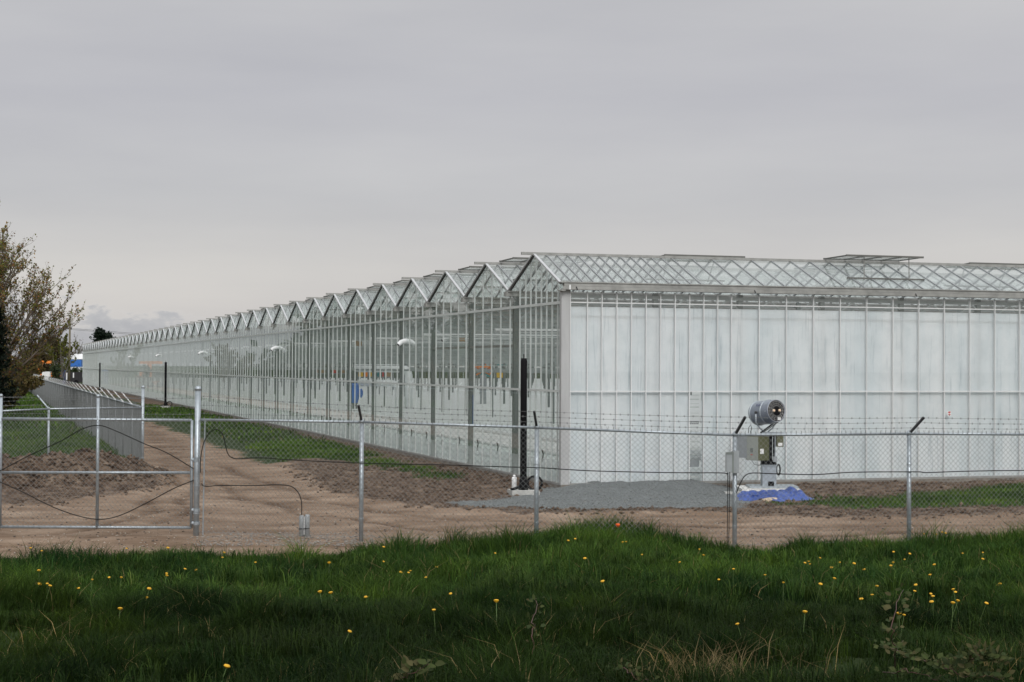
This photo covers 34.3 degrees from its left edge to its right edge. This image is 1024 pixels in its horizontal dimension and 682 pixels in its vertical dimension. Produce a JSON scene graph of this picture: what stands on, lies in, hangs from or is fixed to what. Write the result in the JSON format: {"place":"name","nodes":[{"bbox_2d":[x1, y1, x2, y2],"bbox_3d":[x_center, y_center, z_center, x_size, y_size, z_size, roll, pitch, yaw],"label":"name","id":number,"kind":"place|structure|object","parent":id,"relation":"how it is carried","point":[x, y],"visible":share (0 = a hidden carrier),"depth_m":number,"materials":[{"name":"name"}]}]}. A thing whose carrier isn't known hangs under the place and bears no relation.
{"place":"outdoors","nodes":[
{"label":"outdoors","id":0,"kind":"place"},
{"bbox_2d":[144,421,301,466],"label":"dirt road","id":1,"kind":"structure","parent":0,"point":[160,436],"depth_m":53.10,"materials":[{"name":"brown soil"}]},
{"bbox_2d":[38,361,51,378],"bbox_3d":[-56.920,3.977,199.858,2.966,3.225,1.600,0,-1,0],"label":"truck","id":2,"kind":"object","parent":1,"relation":"on","point":[47,374],"visible":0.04,"depth_m":199.46,"materials":[{"name":"paint"}]},
{"bbox_2d":[0,447,1009,557],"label":"dark pebbles","id":3,"kind":"object","parent":1,"relation":"on","point":[349,524],"visible":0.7,"depth_m":28.77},
{"bbox_2d":[0,424,1021,553],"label":"pale pebbles","id":4,"kind":"object","parent":1,"relation":"on","point":[354,519],"visible":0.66,"depth_m":29.09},
{"bbox_2d":[4,382,448,465],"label":"turf","id":5,"kind":"structure","parent":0,"point":[229,442],"depth_m":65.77,"materials":[{"name":"green plant"}]},
{"bbox_2d":[0,307,21,404],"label":"dark conifer","id":6,"kind":"object","parent":5,"relation":"on","point":[8,391],"visible":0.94,"depth_m":62.07,"materials":[{"name":"green plant"}]},
{"bbox_2d":[1,356,45,409],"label":"brown shrub","id":7,"kind":"object","parent":5,"relation":"on","point":[33,382],"visible":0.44,"depth_m":83.57,"materials":[{"name":"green plant"}]},
{"bbox_2d":[11,341,53,393],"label":"brown shrub","id":8,"kind":"object","parent":5,"relation":"on","point":[41,370],"visible":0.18,"depth_m":149.85,"materials":[{"name":"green plant"}]},
{"bbox_2d":[0,201,84,387],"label":"budding tree","id":9,"kind":"object","parent":5,"relation":"on","point":[36,295],"visible":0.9,"depth_m":72.31,"materials":[{"name":"green plant"}]},
{"bbox_2d":[2,391,91,435],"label":"field grass","id":10,"kind":"structure","parent":5,"relation":"on","point":[34,400],"depth_m":78.11,"materials":[{"name":"green plant"}]},
{"bbox_2d":[49,364,63,382],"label":"green shrub","id":11,"kind":"object","parent":5,"relation":"on","point":[55,370],"visible":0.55,"depth_m":189.67,"materials":[{"name":"green plant"}]},
{"bbox_2d":[44,330,79,383],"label":"yellow green tree","id":12,"kind":"object","parent":5,"relation":"on","point":[61,351],"visible":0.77,"depth_m":204.90,"materials":[{"name":"green plant"}]},
{"bbox_2d":[2,427,124,457],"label":"field grass","id":13,"kind":"structure","parent":5,"relation":"on","point":[40,443],"depth_m":52.50,"materials":[{"name":"green plant"}]},
{"bbox_2d":[66,372,82,383],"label":"dark trailer","id":14,"kind":"object","parent":5,"relation":"on","point":[76,377],"visible":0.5,"depth_m":234.95,"materials":[{"name":"black paint"}]},
{"bbox_2d":[29,374,140,459],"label":"chain link fence","id":15,"kind":"object","parent":5,"relation":"on","point":[52,388],"visible":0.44,"depth_m":62.19,"materials":[{"name":"metal"}]},
{"bbox_2d":[68,315,132,384],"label":"utility pole","id":16,"kind":"object","parent":5,"relation":"on","point":[69,353],"visible":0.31,"depth_m":227.97,"materials":[{"name":"brown wood"}]},
{"bbox_2d":[97,363,103,391],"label":"black pole","id":17,"kind":"object","parent":5,"relation":"on","point":[100,377],"visible":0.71,"depth_m":171.90,"materials":[{"name":"metal"}]},
{"bbox_2d":[161,362,171,407],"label":"black pole","id":18,"kind":"object","parent":5,"relation":"on","point":[165,404],"visible":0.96,"depth_m":107.91,"materials":[{"name":"metal"}]},
{"bbox_2d":[245,439,1023,508],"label":"short grass","id":19,"kind":"structure","parent":5,"relation":"on","point":[332,454],"depth_m":38.57,"materials":[{"name":"green plant"}]},
{"bbox_2d":[10,368,556,381],"bbox_3d":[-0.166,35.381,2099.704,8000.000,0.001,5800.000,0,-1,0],"label":"ground","id":20,"kind":"structure","parent":0,"point":[413,374],"depth_m":585.93,"materials":[{"name":"brown soil"}]},
{"bbox_2d":[14,335,78,371],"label":"olive tree clump","id":21,"kind":"object","parent":20,"relation":"on","point":[55,349],"visible":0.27,"depth_m":298.45,"materials":[{"name":"green plant"}]},
{"bbox_2d":[50,354,82,368],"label":"white shed","id":22,"kind":"structure","parent":20,"relation":"on","point":[79,356],"depth_m":299.98,"materials":[{"name":"paint"}]},
{"bbox_2d":[66,332,82,353],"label":"bare tree","id":23,"kind":"object","parent":20,"relation":"on","point":[75,345],"visible":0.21,"depth_m":339.83,"materials":[{"name":"brown plant"}]},
{"bbox_2d":[67,366,82,371],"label":"hedge","id":24,"kind":"object","parent":20,"relation":"on","point":[73,369],"visible":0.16,"depth_m":261.46,"materials":[{"name":"green plant"}]},
{"bbox_2d":[70,360,82,368],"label":"blue container","id":25,"kind":"object","parent":20,"relation":"on","point":[78,364],"visible":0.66,"depth_m":268.86,"materials":[{"name":"paint"}]},
{"bbox_2d":[89,327,106,341],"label":"dark conifer","id":26,"kind":"object","parent":20,"relation":"on","point":[101,334],"visible":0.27,"depth_m":329.42,"materials":[{"name":"green plant"}]},
{"bbox_2d":[106,331,115,338],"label":"dark conifer","id":27,"kind":"object","parent":20,"relation":"on","point":[109,335],"visible":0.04,"depth_m":334.57,"materials":[{"name":"green plant"}]},
{"bbox_2d":[81,252,1023,487],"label":"greenhouse","id":28,"kind":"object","parent":20,"relation":"on","point":[605,346],"visible":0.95,"depth_m":41.14,"materials":[{"name":"glass"}]},
{"bbox_2d":[270,334,283,350],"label":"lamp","id":29,"kind":"object","parent":28,"relation":"attached to","point":[274,348],"visible":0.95,"depth_m":74.96,"materials":[{"name":"white metal"}]},
{"bbox_2d":[317,364,344,389],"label":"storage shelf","id":30,"kind":"object","parent":28,"relation":"on","point":[334,371],"visible":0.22,"depth_m":149.67,"materials":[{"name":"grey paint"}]},
{"bbox_2d":[358,372,393,389],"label":"storage shelf","id":31,"kind":"object","parent":28,"relation":"on","point":[388,374],"visible":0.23,"depth_m":149.67,"materials":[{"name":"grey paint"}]},
{"bbox_2d":[352,364,412,408],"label":"pipe loop","id":32,"kind":"object","parent":28,"relation":"on","point":[406,374],"visible":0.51,"depth_m":83.84,"materials":[{"name":"metal"}]},
{"bbox_2d":[397,321,414,345],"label":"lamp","id":33,"kind":"object","parent":28,"relation":"attached to","point":[403,341],"visible":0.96,"depth_m":51.96,"materials":[{"name":"white metal"}]},
{"bbox_2d":[441,324,457,342],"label":"circulation fan","id":34,"kind":"object","parent":28,"relation":"hanging from","point":[445,339],"visible":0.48,"depth_m":55.89},
{"bbox_2d":[475,364,490,403],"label":"scissor lift","id":35,"kind":"object","parent":28,"relation":"on","point":[484,391],"visible":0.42,"depth_m":95.57,"materials":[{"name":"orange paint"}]},
{"bbox_2d":[0,558,1023,681],"bbox_3d":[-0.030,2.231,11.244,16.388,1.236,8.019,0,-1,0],"label":"grass tussocks","id":36,"kind":"object","parent":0,"point":[281,641],"depth_m":11.63,"materials":[{"name":"green plant"}]},
{"bbox_2d":[374,655,445,681],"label":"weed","id":37,"kind":"object","parent":36,"relation":"on","point":[406,663],"visible":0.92,"depth_m":8.59,"materials":[{"name":"green plant"}]},
{"bbox_2d":[494,599,498,619],"bbox_3d":[-0.118,2.079,12.244,0.042,0.354,0.042,-14,-26,32],"label":"dandelion","id":38,"kind":"object","parent":36,"relation":"on","point":[496,600],"visible":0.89,"depth_m":12.29,"materials":[{"name":"yellow plant"}]},
{"bbox_2d":[17,610,1023,681],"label":"dry grass","id":39,"kind":"structure","parent":36,"relation":"on","point":[715,658],"depth_m":10.01,"materials":[{"name":"beige plant"}]},
{"bbox_2d":[522,594,545,662],"bbox_3d":[0.147,1.800,10.429,0.155,0.364,1.826,0,-1,2],"label":"bramble cane","id":40,"kind":"object","parent":36,"relation":"on","point":[537,608],"visible":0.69,"depth_m":9.89,"materials":[{"name":"green plant"}]},
{"bbox_2d":[606,657,659,681],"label":"bramble cane","id":41,"kind":"object","parent":36,"relation":"on","point":[628,664],"visible":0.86,"depth_m":9.15,"materials":[{"name":"green plant"}]},
{"bbox_2d":[880,583,911,677],"bbox_3d":[2.226,1.732,9.606,0.164,0.533,1.248,0,-1,14],"label":"bramble cane","id":42,"kind":"object","parent":36,"relation":"on","point":[883,627],"visible":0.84,"depth_m":9.38,"materials":[{"name":"green plant"}]},
{"bbox_2d":[874,657,941,680],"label":"bramble cane","id":43,"kind":"object","parent":36,"relation":"on","point":[892,668],"visible":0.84,"depth_m":8.77,"materials":[{"name":"green plant"}]},
{"bbox_2d":[873,639,1014,681],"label":"bramble cane","id":44,"kind":"object","parent":36,"relation":"on","point":[958,663],"visible":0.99,"depth_m":8.36,"materials":[{"name":"green plant"}]},
{"bbox_2d":[941,638,1013,668],"bbox_3d":[2.304,1.578,8.332,0.250,0.203,0.484,1,-1,-33],"label":"bramble cane","id":45,"kind":"object","parent":44,"relation":"attached to","point":[992,654],"visible":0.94,"depth_m":8.24,"materials":[{"name":"green plant"}]},
{"bbox_2d":[0,506,1023,613],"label":"long grass","id":46,"kind":"structure","parent":0,"point":[386,576],"depth_m":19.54,"materials":[{"name":"green plant"}]},
{"bbox_2d":[0,464,1023,558],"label":"dirt road","id":47,"kind":"structure","parent":0,"point":[43,510],"depth_m":30.00,"materials":[{"name":"brown soil"}]},
{"bbox_2d":[299,514,309,536],"bbox_3d":[-3.386,3.055,27.076,0.181,0.450,0.099,0,-1,0],"label":"stub post","id":48,"kind":"object","parent":47,"relation":"on","point":[306,523],"visible":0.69,"depth_m":27.05,"materials":[{"name":"grey paint"}]},
{"bbox_2d":[16,447,726,551],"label":"pebbles","id":49,"kind":"object","parent":47,"relation":"on","point":[287,536],"visible":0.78,"depth_m":26.51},
{"bbox_2d":[3,451,1023,519],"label":"clods","id":50,"kind":"object","parent":47,"relation":"on","point":[553,508],"visible":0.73,"depth_m":36.06,"materials":[{"name":"brown soil"}]},
{"bbox_2d":[0,0,1023,367],"label":"sky","id":51,"kind":"structure","parent":0,"point":[190,160],"materials":[{"name":"grey"}]},
{"bbox_2d":[2,450,1023,516],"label":"ground","id":52,"kind":"structure","parent":0,"point":[16,495],"depth_m":36.77,"materials":[{"name":"brown soil"}]},
{"bbox_2d":[2,386,144,459],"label":"chain link fence","id":53,"kind":"object","parent":52,"relation":"on","point":[46,408],"visible":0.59,"depth_m":41.64,"materials":[{"name":"metal"}]},
{"bbox_2d":[2,447,173,488],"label":"clods","id":54,"kind":"object","parent":52,"relation":"on","point":[59,463],"visible":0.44,"depth_m":37.29,"materials":[{"name":"brown soil"}]},
{"bbox_2d":[512,475,516,487],"bbox_3d":[0.048,3.094,36.057,0.109,0.380,0.109,0,-1,0],"label":"capped pipe","id":55,"kind":"object","parent":52,"relation":"on","point":[514,482],"visible":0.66,"depth_m":36.01,"materials":[{"name":"white paint"}]},
{"bbox_2d":[507,354,542,495],"bbox_3d":[0.313,1.868,35.887,0.747,3.170,0.600,0,-1,-11],"label":"black pole","id":56,"kind":"object","parent":52,"relation":"on","point":[520,489],"visible":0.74,"depth_m":35.82,"materials":[{"name":"metal"}]},
{"bbox_2d":[443,479,761,510],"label":"gravel","id":57,"kind":"structure","parent":52,"relation":"on","point":[710,489],"depth_m":35.20,"materials":[{"name":"grey gravel"}]},
{"bbox_2d":[724,484,799,493],"bbox_3d":[5.490,3.343,36.878,1.670,0.260,1.350,0,-1,0],"label":"concrete pad","id":58,"kind":"object","parent":52,"relation":"on","point":[751,486],"visible":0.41,"depth_m":36.62,"materials":[{"name":"concrete"}]},
{"bbox_2d":[737,399,785,485],"bbox_3d":[5.613,2.256,37.041,0.706,1.918,1.018,1,-1,-39],"label":"spray fan","id":59,"kind":"object","parent":58,"relation":"on","point":[772,410],"visible":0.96,"depth_m":36.83},
{"bbox_2d":[737,486,813,501],"bbox_3d":[5.511,3.293,35.261,1.745,0.349,2.026,0,-1,0],"label":"tarp","id":60,"kind":"object","parent":52,"relation":"on","point":[751,494],"visible":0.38,"depth_m":34.80,"materials":[{"name":"blue plastic"}]},
{"bbox_2d":[369,464,1023,559],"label":"turf","id":61,"kind":"structure","parent":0,"point":[939,506],"depth_m":35.19,"materials":[{"name":"green plant"}]},
{"bbox_2d":[193,386,1023,546],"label":"chain link fence","id":62,"kind":"object","parent":61,"relation":"on","point":[361,459],"visible":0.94,"depth_m":26.09,"materials":[{"name":"metal"}]},
{"bbox_2d":[0,394,199,528],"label":"swing gate","id":63,"kind":"structure","parent":62,"relation":"attached to","point":[97,419],"depth_m":27.04,"materials":[{"name":"metal"}]},
{"bbox_2d":[0,425,193,470],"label":"cable","id":64,"kind":"object","parent":63,"relation":"attached to","point":[103,426],"visible":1,"depth_m":27.01,"materials":[{"name":"black rubber"}]},
{"bbox_2d":[0,480,193,519],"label":"cable","id":65,"kind":"object","parent":63,"relation":"attached to","point":[93,518],"visible":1,"depth_m":27.00,"materials":[{"name":"black rubber"}]},
{"bbox_2d":[201,483,301,514],"bbox_3d":[-4.203,2.538,26.768,1.754,0.477,0.016,0,-1,14],"label":"cable","id":66,"kind":"object","parent":62,"relation":"attached to","point":[258,485],"visible":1,"depth_m":26.73,"materials":[{"name":"black rubber"}]},
{"bbox_2d":[200,429,726,473],"bbox_3d":[-0.903,1.788,26.096,8.532,0.714,0.158,0,-1,11],"label":"cable","id":67,"kind":"object","parent":62,"relation":"attached to","point":[442,464],"visible":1,"depth_m":26.09,"materials":[{"name":"black rubber"}]},
{"bbox_2d":[725,451,738,545],"bbox_3d":[3.352,2.429,25.308,0.204,1.511,0.175,0,-1,0],"label":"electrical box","id":68,"kind":"object","parent":62,"relation":"attached to","point":[731,461],"visible":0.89,"depth_m":25.27,"materials":[{"name":"grey paint"}]},
{"bbox_2d":[736,470,1023,492],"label":"cable","id":69,"kind":"object","parent":62,"relation":"attached to","point":[875,471],"visible":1,"depth_m":25.96,"materials":[{"name":"black rubber"}]}
]}

